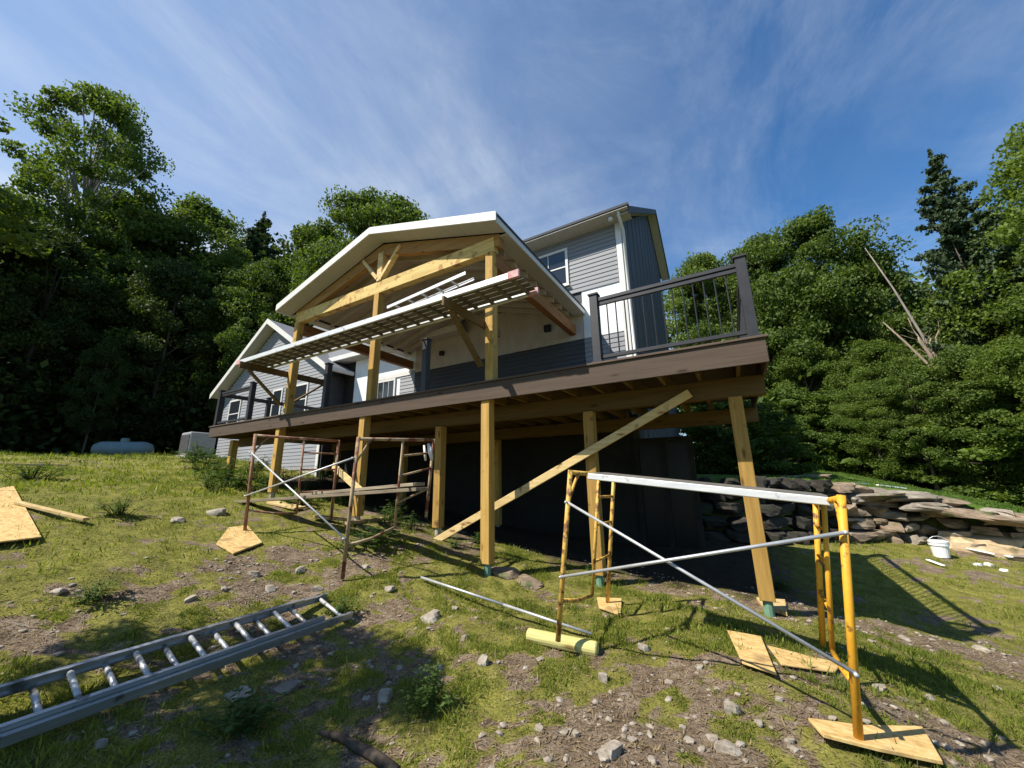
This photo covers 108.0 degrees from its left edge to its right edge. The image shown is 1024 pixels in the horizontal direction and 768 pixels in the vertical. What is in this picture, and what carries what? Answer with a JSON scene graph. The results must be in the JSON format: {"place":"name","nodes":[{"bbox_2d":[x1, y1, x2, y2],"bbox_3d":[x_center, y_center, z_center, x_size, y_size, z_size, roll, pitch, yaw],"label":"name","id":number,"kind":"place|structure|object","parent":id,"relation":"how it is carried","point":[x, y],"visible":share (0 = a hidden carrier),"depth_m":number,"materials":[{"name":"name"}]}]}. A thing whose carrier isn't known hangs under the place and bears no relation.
{"place":"outdoors","nodes":[
{"label":"outdoors","id":0,"kind":"place"},
{"bbox_2d":[0,455,1023,767],"bbox_3d":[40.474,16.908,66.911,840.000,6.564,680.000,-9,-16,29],"label":"ground","id":1,"kind":"structure","parent":0,"point":[732,573],"depth_m":3.30,"materials":[{"name":"plant"}]},
{"bbox_2d":[0,486,41,542],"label":"strand board","id":2,"kind":"object","parent":1,"relation":"on","point":[12,517],"visible":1,"depth_m":4.29,"materials":[{"name":"wood"}]},
{"bbox_2d":[14,501,89,520],"bbox_3d":[-5.835,1.604,4.709,1.172,0.234,0.070,-3,-14,9],"label":"lumber","id":3,"kind":"object","parent":2,"relation":"on","point":[53,511],"visible":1,"depth_m":4.68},
{"bbox_2d":[0,110,53,262],"bbox_3d":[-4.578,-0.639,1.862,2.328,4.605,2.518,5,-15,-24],"label":"tree","id":4,"kind":"object","parent":1,"relation":"on","point":[7,220],"visible":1,"depth_m":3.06,"materials":[{"name":"green plant"}]},
{"bbox_2d":[0,182,70,414],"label":"tree","id":5,"kind":"object","parent":1,"relation":"on","point":[6,378],"visible":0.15,"depth_m":18.83,"materials":[{"name":"green plant"}]},
{"bbox_2d":[0,459,74,479],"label":"weed plant","id":6,"kind":"object","parent":1,"relation":"on","point":[24,475],"visible":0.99,"depth_m":7.22,"materials":[{"name":"green plant"}]},
{"bbox_2d":[0,226,123,449],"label":"tree","id":7,"kind":"object","parent":1,"relation":"on","point":[62,248],"visible":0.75,"depth_m":18.77,"materials":[{"name":"green plant"}]},
{"bbox_2d":[0,79,176,341],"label":"tree","id":8,"kind":"object","parent":1,"relation":"on","point":[111,108],"visible":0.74,"depth_m":22.96,"materials":[{"name":"green plant"}]},
{"bbox_2d":[57,337,133,454],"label":"tree","id":9,"kind":"object","parent":1,"relation":"on","point":[108,348],"visible":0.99,"depth_m":18.06,"materials":[{"name":"green plant"}]},
{"bbox_2d":[66,574,127,602],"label":"weed plant","id":10,"kind":"object","parent":1,"relation":"on","point":[92,594],"visible":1,"depth_m":3.24,"materials":[{"name":"green plant"}]},
{"bbox_2d":[21,248,181,444],"bbox_3d":[-23.202,-1.956,21.908,6.160,13.181,6.458,0,-14,-4],"label":"tree","id":11,"kind":"object","parent":1,"relation":"on","point":[121,264],"visible":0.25,"depth_m":21.42,"materials":[{"name":"green plant"}]},
{"bbox_2d":[5,182,210,366],"bbox_3d":[-27.167,-4.096,24.437,11.715,18.955,12.258,-4,-14,13],"label":"tree","id":12,"kind":"object","parent":1,"relation":"on","point":[138,212],"visible":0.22,"depth_m":23.29,"materials":[{"name":"green plant"}]},
{"bbox_2d":[93,493,151,515],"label":"weed plant","id":13,"kind":"object","parent":1,"relation":"on","point":[121,507],"visible":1,"depth_m":5.08,"materials":[{"name":"green plant"}]},
{"bbox_2d":[91,438,153,454],"bbox_3d":[-16.166,2.707,15.469,2.000,0.890,0.620,4,-14,-17],"label":"propane tank","id":14,"kind":"object","parent":1,"relation":"on","point":[124,445],"visible":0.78,"depth_m":15.28,"materials":[{"name":"metal"}]},
{"bbox_2d":[0,201,299,455],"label":"woodland","id":15,"kind":"object","parent":1,"relation":"on","point":[37,428],"visible":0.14,"depth_m":19.29,"materials":[{"name":"plant"}]},
{"bbox_2d":[82,256,230,441],"bbox_3d":[-20.292,-1.676,21.877,6.405,12.528,6.022,-3,-14,8],"label":"tree","id":16,"kind":"object","parent":1,"relation":"on","point":[181,276],"visible":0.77,"depth_m":21.11,"materials":[{"name":"green plant"}]},
{"bbox_2d":[0,592,353,748],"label":"extension ladder","id":17,"kind":"object","parent":1,"relation":"on","point":[38,720],"visible":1,"depth_m":2.48,"materials":[{"name":"metal"}]},
{"bbox_2d":[117,191,247,360],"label":"tree","id":18,"kind":"object","parent":1,"relation":"on","point":[197,217],"visible":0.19,"depth_m":29.29,"materials":[{"name":"green plant"}]},
{"bbox_2d":[169,440,215,461],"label":"weed plant","id":19,"kind":"object","parent":1,"relation":"on","point":[194,454],"visible":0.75,"depth_m":12.64,"materials":[{"name":"green plant"}]},
{"bbox_2d":[174,432,215,457],"bbox_3d":[-12.391,2.475,14.645,1.000,1.070,1.000,-9,-16,29],"label":"air conditioner","id":20,"kind":"object","parent":1,"relation":"on","point":[202,439],"visible":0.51,"depth_m":14.38,"materials":[{"name":"metal"}]},
{"bbox_2d":[176,448,238,469],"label":"weed plant","id":21,"kind":"object","parent":1,"relation":"on","point":[206,457],"visible":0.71,"depth_m":10.94,"materials":[{"name":"green plant"}]},
{"bbox_2d":[145,243,276,450],"bbox_3d":[-19.922,-2.330,24.928,7.837,15.430,7.455,10,-17,-36],"label":"tree","id":22,"kind":"object","parent":1,"relation":"on","point":[235,258],"visible":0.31,"depth_m":24.12,"materials":[{"name":"green plant"}]},
{"bbox_2d":[197,469,225,491],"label":"weed plant","id":23,"kind":"object","parent":1,"relation":"on","point":[206,484],"visible":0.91,"depth_m":7.63,"materials":[{"name":"green plant"}]},
{"bbox_2d":[188,457,235,477],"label":"weed plant","id":24,"kind":"object","parent":1,"relation":"on","point":[214,467],"visible":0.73,"depth_m":9.36,"materials":[{"name":"green plant"}]},
{"bbox_2d":[144,211,279,431],"bbox_3d":[-20.512,-4.208,27.953,10.564,20.550,10.362,-4,-14,12],"label":"tree","id":25,"kind":"object","parent":1,"relation":"on","point":[252,245],"visible":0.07,"depth_m":28.59,"materials":[{"name":"green plant"}]},
{"bbox_2d":[203,460,257,484],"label":"weed plant","id":26,"kind":"object","parent":1,"relation":"on","point":[226,474],"visible":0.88,"depth_m":8.59,"materials":[{"name":"green plant"}]},
{"bbox_2d":[187,682,287,739],"bbox_3d":[-1.641,1.982,2.253,0.499,0.229,0.438,8,-16,-33],"label":"weed plant","id":27,"kind":"object","parent":1,"relation":"on","point":[232,725],"visible":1,"depth_m":2.23,"materials":[{"name":"green plant"}]},
{"bbox_2d":[219,466,257,489],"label":"weed plant","id":28,"kind":"object","parent":1,"relation":"on","point":[239,483],"visible":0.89,"depth_m":8.23,"materials":[{"name":"green plant"}]},
{"bbox_2d":[216,525,261,554],"bbox_3d":[-3.733,2.092,5.036,1.310,0.206,0.495,-14,-19,42],"label":"plywood scrap","id":29,"kind":"object","parent":1,"relation":"on","point":[241,540],"visible":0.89,"depth_m":4.95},
{"bbox_2d":[224,685,254,701],"bbox_3d":[-1.857,2.123,2.544,0.181,0.043,0.143,-5,-14,16],"label":"stone","id":30,"kind":"object","parent":1,"relation":"on","point":[240,693],"visible":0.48,"depth_m":2.52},
{"bbox_2d":[185,257,296,415],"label":"tree","id":31,"kind":"object","parent":1,"relation":"on","point":[266,271],"visible":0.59,"depth_m":22.57,"materials":[{"name":"green plant"}]},
{"bbox_2d":[266,501,305,509],"bbox_3d":[-4.238,2.273,6.977,0.720,0.136,0.250,-6,-15,19],"label":"lumber","id":32,"kind":"object","parent":1,"relation":"on","point":[286,505],"visible":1,"depth_m":6.92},
{"bbox_2d":[233,222,342,325],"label":"woodland","id":33,"kind":"object","parent":1,"relation":"on","point":[282,244],"depth_m":31.55,"materials":[{"name":"plant"}]},
{"bbox_2d":[274,679,302,693],"bbox_3d":[-1.607,2.163,2.659,0.157,0.041,0.139,-5,-14,17],"label":"stone","id":34,"kind":"object","parent":1,"relation":"on","point":[290,685],"visible":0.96,"depth_m":2.64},
{"bbox_2d":[258,224,340,326],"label":"tree","id":35,"kind":"object","parent":1,"relation":"on","point":[324,232],"visible":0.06,"depth_m":25.79,"materials":[{"name":"green plant"}]},
{"bbox_2d":[279,184,394,325],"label":"tree","id":36,"kind":"object","parent":1,"relation":"on","point":[347,216],"visible":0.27,"depth_m":25.19,"materials":[{"name":"green plant"}]},
{"bbox_2d":[243,434,434,579],"bbox_3d":[-2.575,1.606,5.460,2.570,1.806,1.344,-9,-16,29],"label":"scaffold","id":37,"kind":"object","parent":1,"relation":"on","point":[356,458],"visible":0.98,"depth_m":5.25,"materials":[{"name":"metal"}]},
{"bbox_2d":[235,487,427,502],"bbox_3d":[-3.191,1.798,5.934,4.654,0.300,0.220,-9,-16,29],"label":"wood plank","id":38,"kind":"object","parent":37,"relation":"on","point":[348,493],"visible":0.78,"depth_m":5.43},
{"bbox_2d":[332,463,361,495],"bbox_3d":[-2.810,1.599,6.317,1.153,0.543,0.030,-12,-18,39],"label":"lumber","id":39,"kind":"object","parent":37,"relation":"on","point":[345,476],"visible":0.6,"depth_m":6.32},
{"bbox_2d":[294,482,424,495],"bbox_3d":[-2.488,1.666,5.840,2.758,0.223,0.200,-8,-16,28],"label":"wood plank","id":40,"kind":"object","parent":37,"relation":"on","point":[370,488],"visible":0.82,"depth_m":5.58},
{"bbox_2d":[323,593,361,615],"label":"weed plant","id":41,"kind":"object","parent":1,"relation":"on","point":[342,608],"visible":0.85,"depth_m":3.66,"materials":[{"name":"green plant"}]},
{"bbox_2d":[317,729,400,767],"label":"branch","id":42,"kind":"object","parent":1,"relation":"on","point":[376,757],"visible":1,"depth_m":2.09,"materials":[{"name":"brown wood"}]},
{"bbox_2d":[333,524,402,550],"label":"weed plant","id":43,"kind":"object","parent":1,"relation":"on","point":[375,540],"visible":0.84,"depth_m":5.21,"materials":[{"name":"green plant"}]},
{"bbox_2d":[326,189,430,260],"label":"tree","id":44,"kind":"object","parent":1,"relation":"on","point":[405,211],"visible":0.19,"depth_m":25.33,"materials":[{"name":"green plant"}]},
{"bbox_2d":[377,688,392,703],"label":"stone","id":45,"kind":"object","parent":1,"relation":"on","point":[385,695],"visible":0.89,"depth_m":2.53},
{"bbox_2d":[371,506,399,525],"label":"weed plant","id":46,"kind":"object","parent":1,"relation":"on","point":[384,517],"visible":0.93,"depth_m":6.36,"materials":[{"name":"green plant"}]},
{"bbox_2d":[397,661,458,717],"bbox_3d":[-0.537,1.993,2.466,0.402,0.312,0.353,-3,-14,10],"label":"weed plant","id":47,"kind":"object","parent":1,"relation":"on","point":[423,691],"visible":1,"depth_m":2.44,"materials":[{"name":"green plant"}]},
{"bbox_2d":[420,609,439,623],"bbox_3d":[-0.833,2.353,3.734,0.236,0.120,0.222,-9,-16,29],"label":"stone","id":48,"kind":"object","parent":1,"relation":"on","point":[432,616],"visible":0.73,"depth_m":3.69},
{"bbox_2d":[209,202,705,549],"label":"house","id":49,"kind":"structure","parent":1,"relation":"on","point":[615,249],"depth_m":9.69,"materials":[{"name":"grey plastic"}]},
{"bbox_2d":[227,399,241,422],"bbox_3d":[-11.982,1.290,16.016,0.990,1.240,0.033,-9,-16,29],"label":"window","id":50,"kind":"structure","parent":49,"relation":"in","point":[235,405],"depth_m":16.06,"materials":[{"name":"white paint"}]},
{"bbox_2d":[270,388,283,415],"bbox_3d":[-9.137,0.778,14.423,0.690,1.190,0.033,-9,-16,29],"label":"window","id":51,"kind":"structure","parent":49,"relation":"in","point":[278,393],"depth_m":14.43,"materials":[{"name":"white paint"}]},
{"bbox_2d":[293,382,308,411],"bbox_3d":[-7.865,0.581,13.704,1.040,1.190,0.033,-9,-16,29],"label":"window","id":52,"kind":"structure","parent":49,"relation":"in","point":[301,389],"depth_m":13.66,"materials":[{"name":"white paint"}]},
{"bbox_2d":[377,378,395,397],"bbox_3d":[-4.166,0.250,12.269,0.870,0.800,0.033,-9,-16,29],"label":"window","id":53,"kind":"structure","parent":49,"relation":"in","point":[386,388],"depth_m":12.28,"materials":[{"name":"white paint"}]},
{"bbox_2d":[538,247,569,286],"bbox_3d":[0.966,-2.984,9.916,1.160,1.115,0.078,-9,-16,29],"label":"window","id":54,"kind":"structure","parent":49,"relation":"in","point":[556,262],"depth_m":9.82,"materials":[{"name":"white paint"}]},
{"bbox_2d":[632,436,705,549],"bbox_3d":[3.102,2.137,7.449,1.150,2.120,0.054,-9,-16,29],"label":"patio door","id":55,"kind":"structure","parent":49,"relation":"in","point":[673,517],"depth_m":7.44,"materials":[{"name":"black glass"}]},
{"bbox_2d":[208,253,775,617],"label":"deck","id":56,"kind":"structure","parent":1,"relation":"on","point":[490,415],"depth_m":5.35,"materials":[{"name":"brown"}]},
{"bbox_2d":[239,211,584,413],"bbox_3d":[-2.042,-1.090,8.529,6.180,3.526,4.720,-9,-16,29],"label":"porch","id":57,"kind":"object","parent":56,"relation":"on","point":[369,272],"visible":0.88,"depth_m":7.71,"materials":[{"name":"wood"}]},
{"bbox_2d":[236,269,538,367],"bbox_3d":[-2.792,-0.865,6.569,7.004,0.102,0.583,-9,-16,29],"label":"aluminium plank","id":58,"kind":"object","parent":57,"relation":"on","point":[511,286],"visible":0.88,"depth_m":5.95,"materials":[{"name":"metal"}]},
{"bbox_2d":[387,271,473,308],"bbox_3d":[-1.366,-1.472,6.080,1.681,0.188,0.227,-9,-16,29],"label":"ladder","id":59,"kind":"object","parent":58,"relation":"on","point":[435,286],"visible":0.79,"depth_m":5.98,"materials":[{"name":"metal"}]},
{"bbox_2d":[420,576,591,634],"bbox_3d":[-0.178,2.301,3.928,2.084,0.281,0.028,-8,-16,28],"label":"metal pipe","id":60,"kind":"object","parent":1,"relation":"on","point":[517,609],"visible":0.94,"depth_m":3.82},
{"bbox_2d":[491,566,520,579],"bbox_3d":[-0.103,2.567,5.049,0.433,0.138,0.342,-9,-16,29],"label":"stone","id":61,"kind":"object","parent":1,"relation":"on","point":[508,573],"visible":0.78,"depth_m":4.97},
{"bbox_2d":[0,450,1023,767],"bbox_3d":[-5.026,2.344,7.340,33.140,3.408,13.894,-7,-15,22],"label":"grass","id":62,"kind":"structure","parent":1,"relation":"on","point":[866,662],"depth_m":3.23,"materials":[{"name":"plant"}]},
{"bbox_2d":[0,522,1023,767],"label":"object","id":63,"kind":"object","parent":1,"relation":"on","point":[964,754],"visible":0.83,"depth_m":2.55,"materials":[{"name":"stone"}]},
{"bbox_2d":[516,574,544,588],"bbox_3d":[0.223,2.536,4.786,0.364,0.118,0.291,-9,-16,29],"label":"stone","id":64,"kind":"object","parent":1,"relation":"on","point":[528,581],"visible":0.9,"depth_m":4.70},
{"bbox_2d":[526,628,598,656],"bbox_3d":[0.424,2.218,3.198,0.628,0.126,0.112,-7,-15,25],"label":"landscape timber","id":65,"kind":"object","parent":1,"relation":"on","point":[578,645],"visible":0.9,"depth_m":3.15,"materials":[{"name":"wood"}]},
{"bbox_2d":[595,739,622,760],"bbox_3d":[0.508,1.921,1.947,0.114,0.080,0.108,12,-19,-42],"label":"stone","id":66,"kind":"object","parent":1,"relation":"on","point":[611,749],"visible":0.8,"depth_m":1.93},
{"bbox_2d":[597,597,621,615],"bbox_3d":[1.040,2.399,4.025,0.276,0.031,0.555,-5,-14,16],"label":"plywood scrap","id":67,"kind":"object","parent":1,"relation":"on","point":[610,606],"visible":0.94,"depth_m":4.03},
{"bbox_2d":[555,470,863,740],"bbox_3d":[1.476,1.449,3.139,2.113,1.442,1.397,-11,-17,35],"label":"scaffold","id":68,"kind":"object","parent":1,"relation":"on","point":[850,672],"visible":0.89,"depth_m":2.64,"materials":[{"name":"metal"}]},
{"bbox_2d":[588,472,833,505],"bbox_3d":[1.547,0.860,3.141,1.737,0.249,0.455,-10,-16,32],"label":"aluminium plank","id":69,"kind":"object","parent":68,"relation":"on","point":[778,494],"visible":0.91,"depth_m":2.89,"materials":[{"name":"metal"}]},
{"bbox_2d":[664,251,781,464],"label":"tree","id":70,"kind":"object","parent":1,"relation":"on","point":[696,263],"visible":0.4,"depth_m":25.54,"materials":[{"name":"green plant"}]},
{"bbox_2d":[714,739,742,756],"bbox_3d":[1.161,1.949,1.996,0.135,0.055,0.101,-9,-16,29],"label":"stone","id":71,"kind":"object","parent":1,"relation":"on","point":[725,746],"visible":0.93,"depth_m":1.97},
{"bbox_2d":[676,401,786,473],"bbox_3d":[7.745,2.015,15.104,5.078,3.286,5.177,2,-14,-11],"label":"shrub","id":72,"kind":"object","parent":1,"relation":"on","point":[716,406],"visible":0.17,"depth_m":13.85,"materials":[{"name":"green plant"}]},
{"bbox_2d":[724,699,741,714],"bbox_3d":[1.362,1.991,2.284,0.102,0.068,0.098,-9,-16,29],"label":"stone","id":73,"kind":"object","parent":1,"relation":"on","point":[730,706],"visible":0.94,"depth_m":2.26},
{"bbox_2d":[679,400,817,474],"bbox_3d":[8.568,1.985,13.944,4.606,2.923,4.517,10,-17,-36],"label":"shrub","id":74,"kind":"object","parent":1,"relation":"on","point":[773,467],"visible":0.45,"depth_m":12.97,"materials":[{"name":"green plant"}]},
{"bbox_2d":[727,630,776,674],"bbox_3d":[1.845,2.073,2.900,0.252,0.061,0.816,-8,-15,25],"label":"strand board","id":75,"kind":"object","parent":1,"relation":"on","point":[756,656],"visible":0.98,"depth_m":2.85,"materials":[{"name":"wood"}]},
{"bbox_2d":[756,597,787,615],"bbox_3d":[2.953,2.507,4.213,0.295,0.124,0.804,-9,-16,29],"label":"lumber offcut","id":76,"kind":"object","parent":1,"relation":"on","point":[780,606],"visible":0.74,"depth_m":4.09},
{"bbox_2d":[755,574,798,590],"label":"weed plant","id":77,"kind":"object","parent":1,"relation":"on","point":[777,584],"visible":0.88,"depth_m":5.11,"materials":[{"name":"green plant"}]},
{"bbox_2d":[721,411,836,475],"bbox_3d":[9.985,2.237,14.181,3.685,2.555,3.757,-11,-17,35],"label":"shrub","id":78,"kind":"object","parent":1,"relation":"on","point":[787,443],"visible":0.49,"depth_m":13.29,"materials":[{"name":"green plant"}]},
{"bbox_2d":[702,231,868,397],"bbox_3d":[17.089,-2.237,24.211,9.208,16.885,9.635,3,-14,-14],"label":"tree","id":79,"kind":"object","parent":1,"relation":"on","point":[764,248],"visible":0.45,"depth_m":22.45,"materials":[{"name":"green plant"}]},
{"bbox_2d":[768,646,838,672],"bbox_3d":[2.224,2.078,2.755,0.479,0.097,0.371,-6,-15,19],"label":"plywood scrap","id":80,"kind":"object","parent":1,"relation":"on","point":[792,660],"visible":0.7,"depth_m":2.78,"materials":[{"name":"wood"}]},
{"bbox_2d":[767,340,856,452],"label":"tree","id":81,"kind":"object","parent":1,"relation":"on","point":[787,367],"visible":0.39,"depth_m":20.46,"materials":[{"name":"green plant"}]},
{"bbox_2d":[758,386,866,467],"bbox_3d":[14.993,2.462,20.043,6.036,4.508,6.155,-6,-15,20],"label":"shrub","id":82,"kind":"object","parent":1,"relation":"on","point":[811,399],"visible":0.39,"depth_m":18.74,"materials":[{"name":"green plant"}]},
{"bbox_2d":[748,204,931,404],"bbox_3d":[19.974,-2.699,22.993,8.645,18.903,9.464,-11,-17,36],"label":"tree","id":83,"kind":"object","parent":1,"relation":"on","point":[802,230],"visible":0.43,"depth_m":21.90,"materials":[{"name":"green plant"}]},
{"bbox_2d":[662,233,1023,488],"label":"woodland","id":84,"kind":"object","parent":1,"relation":"on","point":[894,298],"visible":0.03,"depth_m":21.35,"materials":[{"name":"plant"}]},
{"bbox_2d":[801,399,905,474],"bbox_3d":[17.236,2.821,18.376,4.688,4.193,4.560,10,-17,-37],"label":"shrub","id":85,"kind":"object","parent":1,"relation":"on","point":[835,465],"visible":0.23,"depth_m":18.03,"materials":[{"name":"green plant"}]},
{"bbox_2d":[697,474,1023,561],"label":"stone wall","id":86,"kind":"structure","parent":1,"relation":"on","point":[986,535],"depth_m":8.24,"materials":[{"name":"stone"}]},
{"bbox_2d":[825,380,916,480],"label":"tree","id":87,"kind":"object","parent":1,"relation":"on","point":[860,390],"visible":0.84,"depth_m":15.98,"materials":[{"name":"green plant"}]},
{"bbox_2d":[820,338,929,473],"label":"tree","id":88,"kind":"object","parent":1,"relation":"on","point":[878,353],"visible":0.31,"depth_m":17.99,"materials":[{"name":"green plant"}]},
{"bbox_2d":[808,718,943,764],"bbox_3d":[2.018,1.908,1.986,0.734,0.105,0.302,0,-14,-5],"label":"plywood scrap","id":89,"kind":"object","parent":1,"relation":"on","point":[914,742],"visible":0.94,"depth_m":1.98,"materials":[{"name":"wood"}]},
{"bbox_2d":[816,244,948,484],"bbox_3d":[21.683,-0.937,21.537,6.156,15.871,6.497,0,-14,-3],"label":"tree","id":90,"kind":"object","parent":1,"relation":"on","point":[891,274],"visible":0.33,"depth_m":21.44,"materials":[{"name":"green plant"}]},
{"bbox_2d":[758,470,1023,512],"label":"lawn grass","id":91,"kind":"structure","parent":1,"relation":"on","point":[934,492],"depth_m":11.71,"materials":[{"name":"plant"}]},
{"bbox_2d":[865,248,967,444],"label":"bare pole tree","id":92,"kind":"object","parent":1,"relation":"on","point":[910,316],"visible":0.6,"depth_m":16.69,"materials":[{"name":"grey plant"}]},
{"bbox_2d":[859,356,974,490],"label":"tree","id":93,"kind":"object","parent":1,"relation":"on","point":[906,368],"visible":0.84,"depth_m":14.53,"materials":[{"name":"green plant"}]},
{"bbox_2d":[829,400,1017,490],"bbox_3d":[18.169,2.711,16.190,6.327,4.387,6.451,-4,-14,12],"label":"shrub","id":94,"kind":"object","parent":1,"relation":"on","point":[873,463],"visible":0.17,"depth_m":15.28,"materials":[{"name":"green plant"}]},
{"bbox_2d":[902,317,954,489],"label":"dead tree","id":95,"kind":"object","parent":1,"relation":"on","point":[931,353],"visible":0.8,"depth_m":15.51,"materials":[{"name":"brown wood"}]},
{"bbox_2d":[883,322,976,482],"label":"bare pole tree","id":96,"kind":"object","parent":1,"relation":"on","point":[912,349],"visible":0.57,"depth_m":15.61,"materials":[{"name":"brown wood"}]},
{"bbox_2d":[927,536,950,557],"bbox_3d":[8.520,3.237,7.419,0.310,0.395,0.300,-9,-16,29],"label":"bucket","id":97,"kind":"object","parent":1,"relation":"on","point":[939,548],"visible":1,"depth_m":7.33,"materials":[{"name":"white plastic"}]},
{"bbox_2d":[875,387,1023,506],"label":"shrub","id":98,"kind":"object","parent":1,"relation":"on","point":[994,493],"visible":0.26,"depth_m":13.31,"materials":[{"name":"green plant"}]},
{"bbox_2d":[893,344,1023,491],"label":"tree","id":99,"kind":"object","parent":1,"relation":"on","point":[944,362],"visible":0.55,"depth_m":13.51,"materials":[{"name":"green plant"}]},
{"bbox_2d":[905,201,1023,388],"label":"tree","id":100,"kind":"object","parent":1,"relation":"on","point":[977,315],"visible":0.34,"depth_m":15.08,"materials":[{"name":"green plant"}]},
{"bbox_2d":[907,148,1023,493],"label":"tree","id":101,"kind":"object","parent":1,"relation":"on","point":[955,231],"visible":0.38,"depth_m":16.25,"materials":[{"name":"green plant"}]},
{"bbox_2d":[931,395,1023,505],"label":"shrub","id":102,"kind":"object","parent":1,"relation":"on","point":[952,461],"visible":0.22,"depth_m":13.22,"materials":[{"name":"green plant"}]},
{"bbox_2d":[937,332,1023,495],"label":"tree","id":103,"kind":"object","parent":1,"relation":"on","point":[1005,348],"visible":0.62,"depth_m":12.92,"materials":[{"name":"green plant"}]},
{"bbox_2d":[974,120,1023,288],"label":"tree","id":104,"kind":"object","parent":1,"relation":"on","point":[1013,171],"visible":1,"depth_m":10.27,"materials":[{"name":"green plant"}]},
{"bbox_2d":[974,263,1023,343],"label":"tree","id":105,"kind":"object","parent":1,"relation":"on","point":[998,331],"visible":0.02,"depth_m":15.12,"materials":[{"name":"green plant"}]},
{"bbox_2d":[997,238,1023,332],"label":"tree","id":106,"kind":"object","parent":1,"relation":"on","point":[1020,290],"visible":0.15,"depth_m":14.54,"materials":[{"name":"green plant"}]},
{"bbox_2d":[0,518,1023,767],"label":"gravel","id":107,"kind":"structure","parent":0,"point":[634,738],"depth_m":2.61,"materials":[{"name":"gravel"}]},
{"bbox_2d":[0,0,1023,442],"label":"sky","id":108,"kind":"structure","parent":0,"point":[728,120],"materials":[{"name":"blue"}]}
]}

